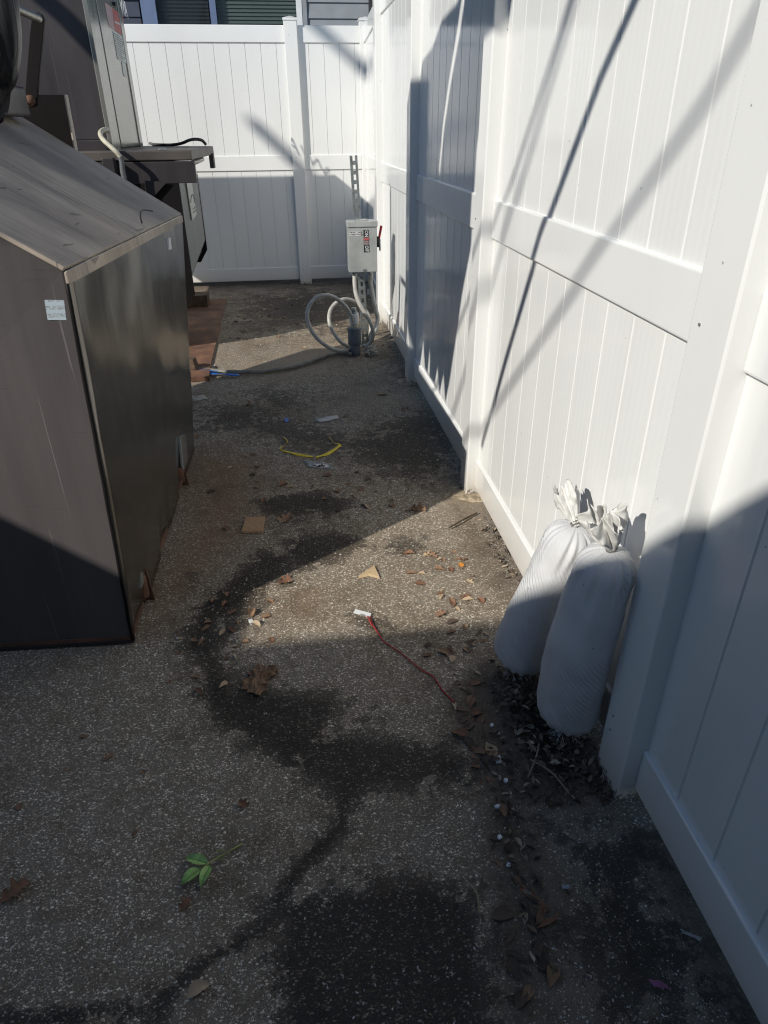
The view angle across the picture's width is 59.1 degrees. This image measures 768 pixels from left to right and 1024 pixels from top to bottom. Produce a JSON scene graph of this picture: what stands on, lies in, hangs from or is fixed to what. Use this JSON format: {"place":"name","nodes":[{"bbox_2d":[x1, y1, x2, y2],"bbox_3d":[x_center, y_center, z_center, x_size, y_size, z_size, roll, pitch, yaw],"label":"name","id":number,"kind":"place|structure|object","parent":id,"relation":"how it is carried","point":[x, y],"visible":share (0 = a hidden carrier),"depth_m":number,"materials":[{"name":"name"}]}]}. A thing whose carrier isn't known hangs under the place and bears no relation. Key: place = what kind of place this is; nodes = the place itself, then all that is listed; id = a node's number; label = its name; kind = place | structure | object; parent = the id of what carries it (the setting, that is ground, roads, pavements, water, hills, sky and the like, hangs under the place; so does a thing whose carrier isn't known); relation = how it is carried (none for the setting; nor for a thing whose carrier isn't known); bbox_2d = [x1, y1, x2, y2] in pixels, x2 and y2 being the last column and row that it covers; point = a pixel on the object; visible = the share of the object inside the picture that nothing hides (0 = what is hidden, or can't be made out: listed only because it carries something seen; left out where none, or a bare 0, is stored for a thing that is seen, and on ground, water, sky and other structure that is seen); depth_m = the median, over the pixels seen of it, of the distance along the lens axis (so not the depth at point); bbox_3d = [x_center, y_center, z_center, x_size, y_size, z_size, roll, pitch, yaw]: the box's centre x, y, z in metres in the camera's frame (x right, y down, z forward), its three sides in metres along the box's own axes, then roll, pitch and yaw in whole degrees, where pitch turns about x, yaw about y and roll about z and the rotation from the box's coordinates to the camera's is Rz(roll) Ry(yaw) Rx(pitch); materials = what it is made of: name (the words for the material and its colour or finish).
{"place":"outdoors","nodes":[
{"label":"outdoors","id":0,"kind":"place"},
{"bbox_2d":[120,0,372,25],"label":"neighbouring house","id":1,"kind":"structure","parent":0,"point":[274,12],"depth_m":7.73,"materials":[{"name":"grey"}]},
{"bbox_2d":[156,0,209,24],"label":"window","id":2,"kind":"structure","parent":1,"relation":"in","point":[157,1],"depth_m":7.65,"materials":[{"name":"black glass"}]},
{"bbox_2d":[216,0,295,24],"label":"window","id":3,"kind":"structure","parent":1,"relation":"in","point":[217,2],"depth_m":7.73,"materials":[{"name":"glass"}]},
{"bbox_2d":[0,277,760,1023],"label":"ground","id":4,"kind":"structure","parent":0,"point":[400,699],"depth_m":1.82,"materials":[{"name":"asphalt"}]},
{"bbox_2d":[0,878,28,902],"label":"dry leaf","id":5,"kind":"object","parent":4,"relation":"on","point":[16,887],"visible":1,"depth_m":1.56,"materials":[{"name":"plant"}]},
{"bbox_2d":[14,802,22,809],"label":"dry leaf","id":6,"kind":"object","parent":4,"relation":"on","point":[18,806],"visible":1,"depth_m":1.76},
{"bbox_2d":[0,117,193,650],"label":"waste container","id":7,"kind":"object","parent":4,"relation":"on","point":[96,436],"visible":1,"depth_m":2.17,"materials":[{"name":"metal"}]},
{"bbox_2d":[0,0,21,123],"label":"rubbish bag","id":8,"kind":"object","parent":7,"relation":"on","point":[10,40],"visible":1,"depth_m":2.60,"materials":[{"name":"black"}]},
{"bbox_2d":[5,5,77,150],"bbox_3d":[-1.668,-1.936,1.091,0.795,2.559,3.766,-4,30,-6],"label":"cart dumper","id":9,"kind":"object","parent":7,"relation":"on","point":[51,114],"visible":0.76,"depth_m":3.11,"materials":[{"name":"black paint"}]},
{"bbox_2d":[103,753,114,760],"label":"dry leaf","id":10,"kind":"object","parent":4,"relation":"on","point":[107,756],"visible":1,"depth_m":1.90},
{"bbox_2d":[132,830,139,837],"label":"dry leaf","id":11,"kind":"object","parent":4,"relation":"on","point":[134,833],"visible":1,"depth_m":1.69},
{"bbox_2d":[179,897,191,910],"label":"dry leaf","id":12,"kind":"object","parent":4,"relation":"on","point":[185,903],"visible":1,"depth_m":1.53,"materials":[{"name":"plant"}]},
{"bbox_2d":[194,687,202,694],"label":"dry leaf","id":13,"kind":"object","parent":4,"relation":"on","point":[199,689],"visible":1,"depth_m":2.12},
{"bbox_2d":[187,979,210,997],"bbox_3d":[-0.380,0.971,1.381,0.050,0.010,0.029,-19,33,-20],"label":"dry leaf","id":14,"kind":"object","parent":4,"relation":"on","point":[197,986],"visible":1,"depth_m":1.38,"materials":[{"name":"plant"}]},
{"bbox_2d":[192,395,207,400],"bbox_3d":[-1.206,-0.747,4.422,0.098,0.004,0.096,-13,32,-21],"label":"paper scrap","id":15,"kind":"object","parent":4,"relation":"on","point":[199,397],"visible":0.97,"depth_m":4.42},
{"bbox_2d":[190,363,210,381],"bbox_3d":[-1.615,-0.972,4.795,0.768,0.030,0.400,-4,30,-6],"label":"steel plate","id":16,"kind":"object","parent":4,"relation":"on","point":[200,374],"visible":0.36,"depth_m":4.76,"materials":[{"name":"metal"}]},
{"bbox_2d":[190,357,198,369],"bbox_3d":[-1.379,-1.065,4.847,0.101,0.076,0.076,8,31,14],"label":"timber block","id":17,"kind":"object","parent":16,"relation":"on","point":[194,365],"depth_m":4.82,"materials":[{"name":"wood"}]},
{"bbox_2d":[187,298,226,365],"bbox_3d":[-1.972,-1.604,5.931,1.095,0.012,2.250,-4,30,-6],"label":"steel plate","id":18,"kind":"object","parent":4,"relation":"on","point":[204,323],"visible":0.36,"depth_m":5.91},
{"bbox_2d":[16,0,215,306],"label":"trash compactor","id":19,"kind":"object","parent":18,"relation":"on","point":[85,67],"visible":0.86,"depth_m":4.72,"materials":[{"name":"grey metal"}]},
{"bbox_2d":[188,291,209,306],"bbox_3d":[-1.933,-2.093,6.668,0.400,0.109,0.190,-4,30,-6],"label":"timber block","id":20,"kind":"object","parent":18,"relation":"on","point":[201,299],"depth_m":6.61,"materials":[{"name":"wood"}]},
{"bbox_2d":[180,843,242,887],"bbox_3d":[-0.406,0.838,1.603,0.151,0.018,0.086,-9,31,-15],"label":"leafy sprig","id":21,"kind":"object","parent":4,"relation":"on","point":[193,872],"visible":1,"depth_m":1.59,"materials":[{"name":"green plant"}]},
{"bbox_2d":[219,680,227,687],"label":"dry leaf","id":22,"kind":"object","parent":4,"relation":"on","point":[224,682],"visible":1,"depth_m":2.14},
{"bbox_2d":[210,372,238,375],"bbox_3d":[-1.216,-0.986,4.806,0.401,0.008,0.050,8,31,15],"label":"plastic strip","id":23,"kind":"object","parent":4,"relation":"on","point":[230,374],"visible":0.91,"depth_m":4.77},
{"bbox_2d":[225,648,235,653],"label":"dry leaf","id":24,"kind":"object","parent":4,"relation":"on","point":[229,650],"visible":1,"depth_m":2.28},
{"bbox_2d":[237,798,248,808],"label":"dry leaf","id":25,"kind":"object","parent":4,"relation":"on","point":[243,804],"visible":1,"depth_m":1.76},
{"bbox_2d":[124,16,362,283],"bbox_3d":[-2.397,-3.551,6.938,4.360,2.518,0.139,-4,30,-6],"label":"vinyl fence","id":26,"kind":"object","parent":4,"relation":"on","point":[271,114],"visible":0.51,"depth_m":6.89,"materials":[{"name":"plastic"}]},
{"bbox_2d":[248,608,254,616],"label":"dry leaf","id":27,"kind":"object","parent":4,"relation":"on","point":[251,611],"visible":1,"depth_m":2.45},
{"bbox_2d":[241,516,264,532],"bbox_3d":[-0.577,0.057,2.991,0.091,0.010,0.131,-2,30,-3],"label":"cardboard","id":28,"kind":"object","parent":4,"relation":"on","point":[253,524],"visible":1,"depth_m":2.98,"materials":[{"name":"cardboard"}]},
{"bbox_2d":[251,620,259,626],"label":"dry leaf","id":29,"kind":"object","parent":4,"relation":"on","point":[256,623],"visible":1,"depth_m":2.40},
{"bbox_2d":[241,664,279,695],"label":"dry leaves","id":30,"kind":"object","parent":4,"relation":"on","point":[256,682],"visible":1,"depth_m":2.15,"materials":[{"name":"plant"}]},
{"bbox_2d":[199,352,351,373],"bbox_3d":[-0.885,-1.107,4.986,1.334,0.060,0.401,-4,30,-6],"label":"conduit","id":31,"kind":"object","parent":4,"relation":"on","point":[273,370],"visible":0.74,"depth_m":4.87,"materials":[{"name":"plastic"}]},
{"bbox_2d":[278,480,287,485],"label":"dry leaf","id":32,"kind":"object","parent":4,"relation":"on","point":[281,482],"visible":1,"depth_m":3.34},
{"bbox_2d":[277,513,292,522],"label":"dry leaf","id":33,"kind":"object","parent":4,"relation":"on","point":[288,517],"visible":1,"depth_m":3.04,"materials":[{"name":"plant"}]},
{"bbox_2d":[277,574,293,582],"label":"dry leaf","id":34,"kind":"object","parent":4,"relation":"on","point":[284,580],"visible":1,"depth_m":2.63,"materials":[{"name":"plant"}]},
{"bbox_2d":[280,437,312,456],"bbox_3d":[-0.512,-0.345,3.703,0.102,0.007,0.334,-20,35,-30],"label":"plastic strap","id":35,"kind":"object","parent":4,"relation":"on","point":[299,454],"visible":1,"depth_m":3.64,"materials":[{"name":"plastic"}]},
{"bbox_2d":[303,460,339,469],"bbox_3d":[-0.328,-0.244,3.525,0.227,0.002,0.073,7,30,13],"label":"paint smear","id":36,"kind":"object","parent":4,"relation":"on","point":[309,463],"visible":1,"depth_m":3.53},
{"bbox_2d":[314,415,338,422],"bbox_3d":[-0.342,-0.564,4.088,0.154,0.004,0.072,-14,32,-23],"label":"plastic film","id":37,"kind":"object","parent":4,"relation":"on","point":[326,418],"visible":1,"depth_m":4.09,"materials":[{"name":"plastic"}]},
{"bbox_2d":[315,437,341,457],"bbox_3d":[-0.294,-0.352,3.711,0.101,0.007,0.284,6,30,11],"label":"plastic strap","id":38,"kind":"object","parent":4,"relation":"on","point":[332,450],"visible":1,"depth_m":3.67,"materials":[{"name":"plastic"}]},
{"bbox_2d":[305,293,361,352],"bbox_3d":[-0.344,-1.401,5.070,0.529,0.489,0.136,-25,38,-36],"label":"conduit","id":39,"kind":"object","parent":4,"relation":"on","point":[308,308],"visible":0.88,"depth_m":4.95,"materials":[{"name":"grey plastic"}]},
{"bbox_2d":[327,297,371,347],"bbox_3d":[-0.254,-1.520,5.414,0.440,0.360,0.193,-22,36,-33],"label":"conduit","id":40,"kind":"object","parent":4,"relation":"on","point":[333,332],"visible":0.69,"depth_m":5.33,"materials":[{"name":"grey plastic"}]},
{"bbox_2d":[347,307,360,356],"bbox_3d":[-0.226,-1.373,5.153,0.108,0.360,0.108,-4,30,-6],"label":"pipe fitting","id":41,"kind":"object","parent":4,"relation":"on","point":[354,338],"visible":0.94,"depth_m":5.13,"materials":[{"name":"grey plastic"}]},
{"bbox_2d":[349,155,368,344],"bbox_3d":[-0.185,-1.947,5.152,0.111,1.361,0.066,-4,30,-6],"label":"strut post","id":42,"kind":"object","parent":4,"relation":"on","point":[358,210],"visible":0.65,"depth_m":4.99,"materials":[{"name":"metal"}]},
{"bbox_2d":[345,218,381,275],"bbox_3d":[-0.144,-1.973,5.036,0.262,0.396,0.133,-4,30,-6],"label":"switch box","id":43,"kind":"object","parent":42,"relation":"attached to","point":[363,241],"visible":1,"depth_m":4.98,"materials":[{"name":"grey metal"}]},
{"bbox_2d":[368,273,379,340],"bbox_3d":[-0.091,-1.633,5.361,0.071,0.566,0.230,6,30,12],"label":"conduit","id":44,"kind":"object","parent":43,"relation":"attached to","point":[373,298],"visible":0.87,"depth_m":5.39,"materials":[{"name":"plastic"}]},
{"bbox_2d":[352,275,374,347],"bbox_3d":[-0.155,-1.541,5.238,0.162,0.568,0.119,-4,30,-6],"label":"conduit","id":45,"kind":"object","parent":4,"relation":"on","point":[364,312],"visible":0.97,"depth_m":5.18,"materials":[{"name":"grey plastic"}]},
{"bbox_2d":[362,501,371,508],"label":"dry leaf","id":46,"kind":"object","parent":4,"relation":"on","point":[368,504],"visible":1,"depth_m":3.14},
{"bbox_2d":[359,566,379,578],"bbox_3d":[-0.063,0.239,2.667,0.080,0.005,0.091,-4,30,-6],"label":"card scrap","id":47,"kind":"object","parent":4,"relation":"on","point":[372,571],"visible":1,"depth_m":2.66,"materials":[{"name":"cardboard"}]},
{"bbox_2d":[363,345,377,355],"bbox_3d":[-0.104,-1.248,5.209,0.120,0.084,0.082,-4,30,-6],"label":"plastic rag","id":48,"kind":"object","parent":4,"relation":"on","point":[370,350],"visible":1,"depth_m":5.19,"materials":[{"name":"plastic"}]},
{"bbox_2d":[353,609,453,702],"bbox_3d":[0.061,0.462,2.266,0.052,0.012,0.563,-19,34,-29],"label":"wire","id":49,"kind":"object","parent":4,"relation":"on","point":[363,613],"visible":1,"depth_m":2.29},
{"bbox_2d":[394,378,417,386],"bbox_3d":[0.202,-0.904,4.678,0.222,0.011,0.199,-21,36,-32],"label":"post footing","id":50,"kind":"object","parent":4,"relation":"on","point":[404,382],"visible":0.53,"depth_m":4.64,"materials":[{"name":"concrete"}]},
{"bbox_2d":[403,549,414,553],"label":"dry leaf","id":51,"kind":"object","parent":4,"relation":"on","point":[409,551],"visible":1,"depth_m":2.79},
{"bbox_2d":[410,501,425,510],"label":"dry leaf","id":52,"kind":"object","parent":4,"relation":"on","point":[417,507],"visible":1,"depth_m":3.11,"materials":[{"name":"plant"}]},
{"bbox_2d":[415,580,425,584],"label":"dry leaf","id":53,"kind":"object","parent":4,"relation":"on","point":[418,582],"visible":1,"depth_m":2.61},
{"bbox_2d":[426,551,436,557],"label":"dry leaf","id":54,"kind":"object","parent":4,"relation":"on","point":[433,554],"visible":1,"depth_m":2.78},
{"bbox_2d":[434,565,444,569],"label":"dry leaf","id":55,"kind":"object","parent":4,"relation":"on","point":[438,567],"visible":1,"depth_m":2.69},
{"bbox_2d":[435,609,446,616],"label":"dry leaf","id":56,"kind":"object","parent":4,"relation":"on","point":[440,612],"visible":1,"depth_m":2.44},
{"bbox_2d":[439,646,450,655],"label":"dry leaf","id":57,"kind":"object","parent":4,"relation":"on","point":[445,651],"visible":1,"depth_m":2.27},
{"bbox_2d":[449,655,455,661],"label":"dry leaf","id":58,"kind":"object","parent":4,"relation":"on","point":[452,658],"visible":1,"depth_m":2.23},
{"bbox_2d":[447,618,458,624],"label":"dry leaf","id":59,"kind":"object","parent":4,"relation":"on","point":[450,620],"visible":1,"depth_m":2.41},
{"bbox_2d":[452,728,467,736],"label":"dry leaf","id":60,"kind":"object","parent":4,"relation":"on","point":[463,732],"visible":1,"depth_m":1.96,"materials":[{"name":"plant"}]},
{"bbox_2d":[448,512,476,528],"bbox_3d":[0.352,0.035,3.002,0.188,0.011,0.009,-25,38,-36],"label":"twig","id":61,"kind":"object","parent":4,"relation":"on","point":[449,527],"visible":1,"depth_m":2.99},
{"bbox_2d":[445,485,482,502],"bbox_3d":[0.446,-0.095,3.248,0.288,0.013,0.229,12,32,21],"label":"post footing","id":62,"kind":"object","parent":4,"relation":"on","point":[458,492],"visible":0.45,"depth_m":3.21,"materials":[{"name":"concrete"}]},
{"bbox_2d":[462,596,472,600],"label":"dry leaf","id":63,"kind":"object","parent":4,"relation":"on","point":[467,598],"visible":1,"depth_m":2.52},
{"bbox_2d":[461,684,473,691],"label":"dry leaf","id":64,"kind":"object","parent":4,"relation":"on","point":[467,686],"visible":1,"depth_m":2.12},
{"bbox_2d":[465,695,471,704],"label":"dry leaf","id":65,"kind":"object","parent":4,"relation":"on","point":[468,698],"visible":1,"depth_m":2.07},
{"bbox_2d":[463,736,474,746],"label":"dry leaf","id":66,"kind":"object","parent":4,"relation":"on","point":[469,740],"visible":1,"depth_m":1.93,"materials":[{"name":"plant"}]},
{"bbox_2d":[465,723,473,730],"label":"dry leaf","id":67,"kind":"object","parent":4,"relation":"on","point":[467,726],"visible":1,"depth_m":1.98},
{"bbox_2d":[469,697,475,707],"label":"dry leaf","id":68,"kind":"object","parent":4,"relation":"on","point":[472,701],"visible":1,"depth_m":2.06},
{"bbox_2d":[467,881,479,914],"bbox_3d":[0.207,0.871,1.533,0.015,0.009,0.078,-7,30,-11],"label":"twig","id":69,"kind":"object","parent":4,"relation":"on","point":[474,889],"visible":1,"depth_m":1.53,"materials":[{"name":"wood"}]},
{"bbox_2d":[468,678,480,684],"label":"dry leaf","id":70,"kind":"object","parent":4,"relation":"on","point":[474,681],"visible":1,"depth_m":2.14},
{"bbox_2d":[470,708,482,716],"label":"dry leaf","id":71,"kind":"object","parent":4,"relation":"on","point":[475,711],"visible":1,"depth_m":2.03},
{"bbox_2d":[474,747,485,753],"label":"dry leaf","id":72,"kind":"object","parent":4,"relation":"on","point":[480,750],"visible":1,"depth_m":1.90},
{"bbox_2d":[476,716,483,722],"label":"dry leaf","id":73,"kind":"object","parent":4,"relation":"on","point":[480,718],"visible":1,"depth_m":2.00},
{"bbox_2d":[478,597,484,603],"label":"dry leaf","id":74,"kind":"object","parent":4,"relation":"on","point":[481,600],"visible":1,"depth_m":2.51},
{"bbox_2d":[483,630,491,635],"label":"dry leaf","id":75,"kind":"object","parent":4,"relation":"on","point":[486,632],"visible":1,"depth_m":2.35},
{"bbox_2d":[485,742,497,757],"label":"dry leaf","id":76,"kind":"object","parent":4,"relation":"on","point":[487,744],"visible":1,"depth_m":1.91,"materials":[{"name":"plant"}]},
{"bbox_2d":[488,765,496,775],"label":"dry leaf","id":77,"kind":"object","parent":4,"relation":"on","point":[492,768],"visible":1,"depth_m":1.85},
{"bbox_2d":[490,840,495,851],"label":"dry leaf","id":78,"kind":"object","parent":4,"relation":"on","point":[493,845],"visible":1,"depth_m":1.65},
{"bbox_2d":[487,750,500,755],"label":"dry leaf","id":79,"kind":"object","parent":4,"relation":"on","point":[492,752],"visible":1,"depth_m":1.90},
{"bbox_2d":[489,833,501,840],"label":"dry leaf","id":80,"kind":"object","parent":4,"relation":"on","point":[493,836],"visible":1,"depth_m":1.67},
{"bbox_2d":[492,858,502,867],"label":"dry leaf","id":81,"kind":"object","parent":4,"relation":"on","point":[498,863],"visible":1,"depth_m":1.61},
{"bbox_2d":[492,905,512,919],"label":"dry leaf","id":82,"kind":"object","parent":4,"relation":"on","point":[501,912],"visible":1,"depth_m":1.51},
{"bbox_2d":[498,802,507,816],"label":"dry leaf","id":83,"kind":"object","parent":4,"relation":"on","point":[502,809],"visible":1,"depth_m":1.74,"materials":[{"name":"plant"}]},
{"bbox_2d":[505,842,511,853],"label":"dry leaf","id":84,"kind":"object","parent":4,"relation":"on","point":[509,845],"visible":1,"depth_m":1.65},
{"bbox_2d":[503,928,514,945],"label":"dry leaf","id":85,"kind":"object","parent":4,"relation":"on","point":[510,936],"visible":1,"depth_m":1.47,"materials":[{"name":"plant"}]},
{"bbox_2d":[505,995,513,1000],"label":"dry leaf","id":86,"kind":"object","parent":4,"relation":"on","point":[510,997],"visible":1,"depth_m":1.36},
{"bbox_2d":[507,956,521,979],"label":"dry leaf","id":87,"kind":"object","parent":4,"relation":"on","point":[513,966],"visible":1,"depth_m":1.41,"materials":[{"name":"plant"}]},
{"bbox_2d":[505,949,527,963],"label":"dry leaf","id":88,"kind":"object","parent":4,"relation":"on","point":[515,953],"visible":1,"depth_m":1.43,"materials":[{"name":"plant"}]},
{"bbox_2d":[513,875,524,888],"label":"dry leaf","id":89,"kind":"object","parent":4,"relation":"on","point":[518,879],"visible":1,"depth_m":1.57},
{"bbox_2d":[514,990,527,1008],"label":"dry leaf","id":90,"kind":"object","parent":4,"relation":"on","point":[518,1003],"visible":1,"depth_m":1.36,"materials":[{"name":"plant"}]},
{"bbox_2d":[521,898,528,910],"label":"dry leaf","id":91,"kind":"object","parent":4,"relation":"on","point":[526,901],"visible":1,"depth_m":1.52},
{"bbox_2d":[520,909,534,925],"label":"dry leaf","id":92,"kind":"object","parent":4,"relation":"on","point":[530,916],"visible":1,"depth_m":1.50,"materials":[{"name":"plant"}]},
{"bbox_2d":[521,984,534,1002],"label":"dry leaf","id":93,"kind":"object","parent":4,"relation":"on","point":[526,988],"visible":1,"depth_m":1.37,"materials":[{"name":"plant"}]},
{"bbox_2d":[517,884,548,908],"bbox_3d":[0.336,0.875,1.543,0.022,0.007,0.090,-19,33,-31],"label":"dry leaf","id":94,"kind":"object","parent":4,"relation":"on","point":[536,896],"visible":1,"depth_m":1.54,"materials":[{"name":"plant"}]},
{"bbox_2d":[531,940,538,953],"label":"dry leaf","id":95,"kind":"object","parent":4,"relation":"on","point":[535,944],"visible":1,"depth_m":1.45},
{"bbox_2d":[535,947,546,968],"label":"dry leaf","id":96,"kind":"object","parent":4,"relation":"on","point":[542,959],"visible":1,"depth_m":1.43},
{"bbox_2d":[473,517,613,961],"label":"leaf litter","id":97,"kind":"object","parent":4,"relation":"on","point":[556,758],"visible":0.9,"depth_m":1.86,"materials":[{"name":"plant"}]},
{"bbox_2d":[527,743,539,777],"bbox_3d":[0.416,0.680,1.866,0.010,0.008,0.138,12,32,21],"label":"twig","id":98,"kind":"object","parent":97,"relation":"on","point":[534,761],"visible":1,"depth_m":1.85,"materials":[{"name":"wood"}]},
{"bbox_2d":[535,960,551,970],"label":"dry leaf","id":99,"kind":"object","parent":4,"relation":"on","point":[540,966],"visible":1,"depth_m":1.42,"materials":[{"name":"plant"}]},
{"bbox_2d":[494,479,594,680],"bbox_3d":[0.463,0.220,1.988,0.250,0.693,0.190,12,32,20],"label":"sandbag","id":100,"kind":"object","parent":4,"relation":"on","point":[521,635],"visible":0.84,"depth_m":1.91,"materials":[{"name":"fabric"}]},
{"bbox_2d":[535,904,558,927],"bbox_3d":[0.360,0.894,1.501,0.075,0.016,0.043,-19,33,-25],"label":"dry leaf","id":101,"kind":"object","parent":4,"relation":"on","point":[540,915],"visible":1,"depth_m":1.50,"materials":[{"name":"plant"}]},
{"bbox_2d":[530,758,569,793],"bbox_3d":[0.448,0.706,1.820,0.016,0.009,0.140,-20,35,-31],"label":"twig","id":102,"kind":"object","parent":4,"relation":"on","point":[557,778],"visible":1,"depth_m":1.82,"materials":[{"name":"wood"}]},
{"bbox_2d":[547,963,560,987],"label":"dry leaf","id":103,"kind":"object","parent":4,"relation":"on","point":[553,979],"visible":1,"depth_m":1.39,"materials":[{"name":"plant"}]},
{"bbox_2d":[357,0,767,1023],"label":"vinyl fence","id":104,"kind":"object","parent":4,"relation":"on","point":[565,204],"visible":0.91,"depth_m":1.63,"materials":[{"name":"plastic"}]},
{"bbox_2d":[562,884,570,888],"bbox_3d":[0.420,0.865,1.562,0.020,0.004,0.012,-4,30,-6],"label":"paper scrap","id":105,"kind":"object","parent":4,"relation":"on","point":[567,886],"visible":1,"depth_m":1.56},
{"bbox_2d":[537,499,636,743],"bbox_3d":[0.515,0.302,1.747,0.186,0.791,0.233,-4,30,-6],"label":"sandbag","id":106,"kind":"object","parent":4,"relation":"on","point":[582,637],"visible":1,"depth_m":1.64,"materials":[{"name":"fabric"}]},
{"bbox_2d":[648,979,671,989],"bbox_3d":[0.563,0.964,1.382,0.043,0.005,0.016,3,30,5],"label":"paper scrap","id":107,"kind":"object","parent":4,"relation":"on","point":[658,984],"visible":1,"depth_m":1.38,"materials":[{"name":"purple paper"}]},
{"bbox_2d":[680,929,701,940],"bbox_3d":[0.664,0.916,1.466,0.045,0.004,0.010,14,33,24],"label":"paper scrap","id":108,"kind":"object","parent":4,"relation":"on","point":[698,938],"visible":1,"depth_m":1.47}
]}

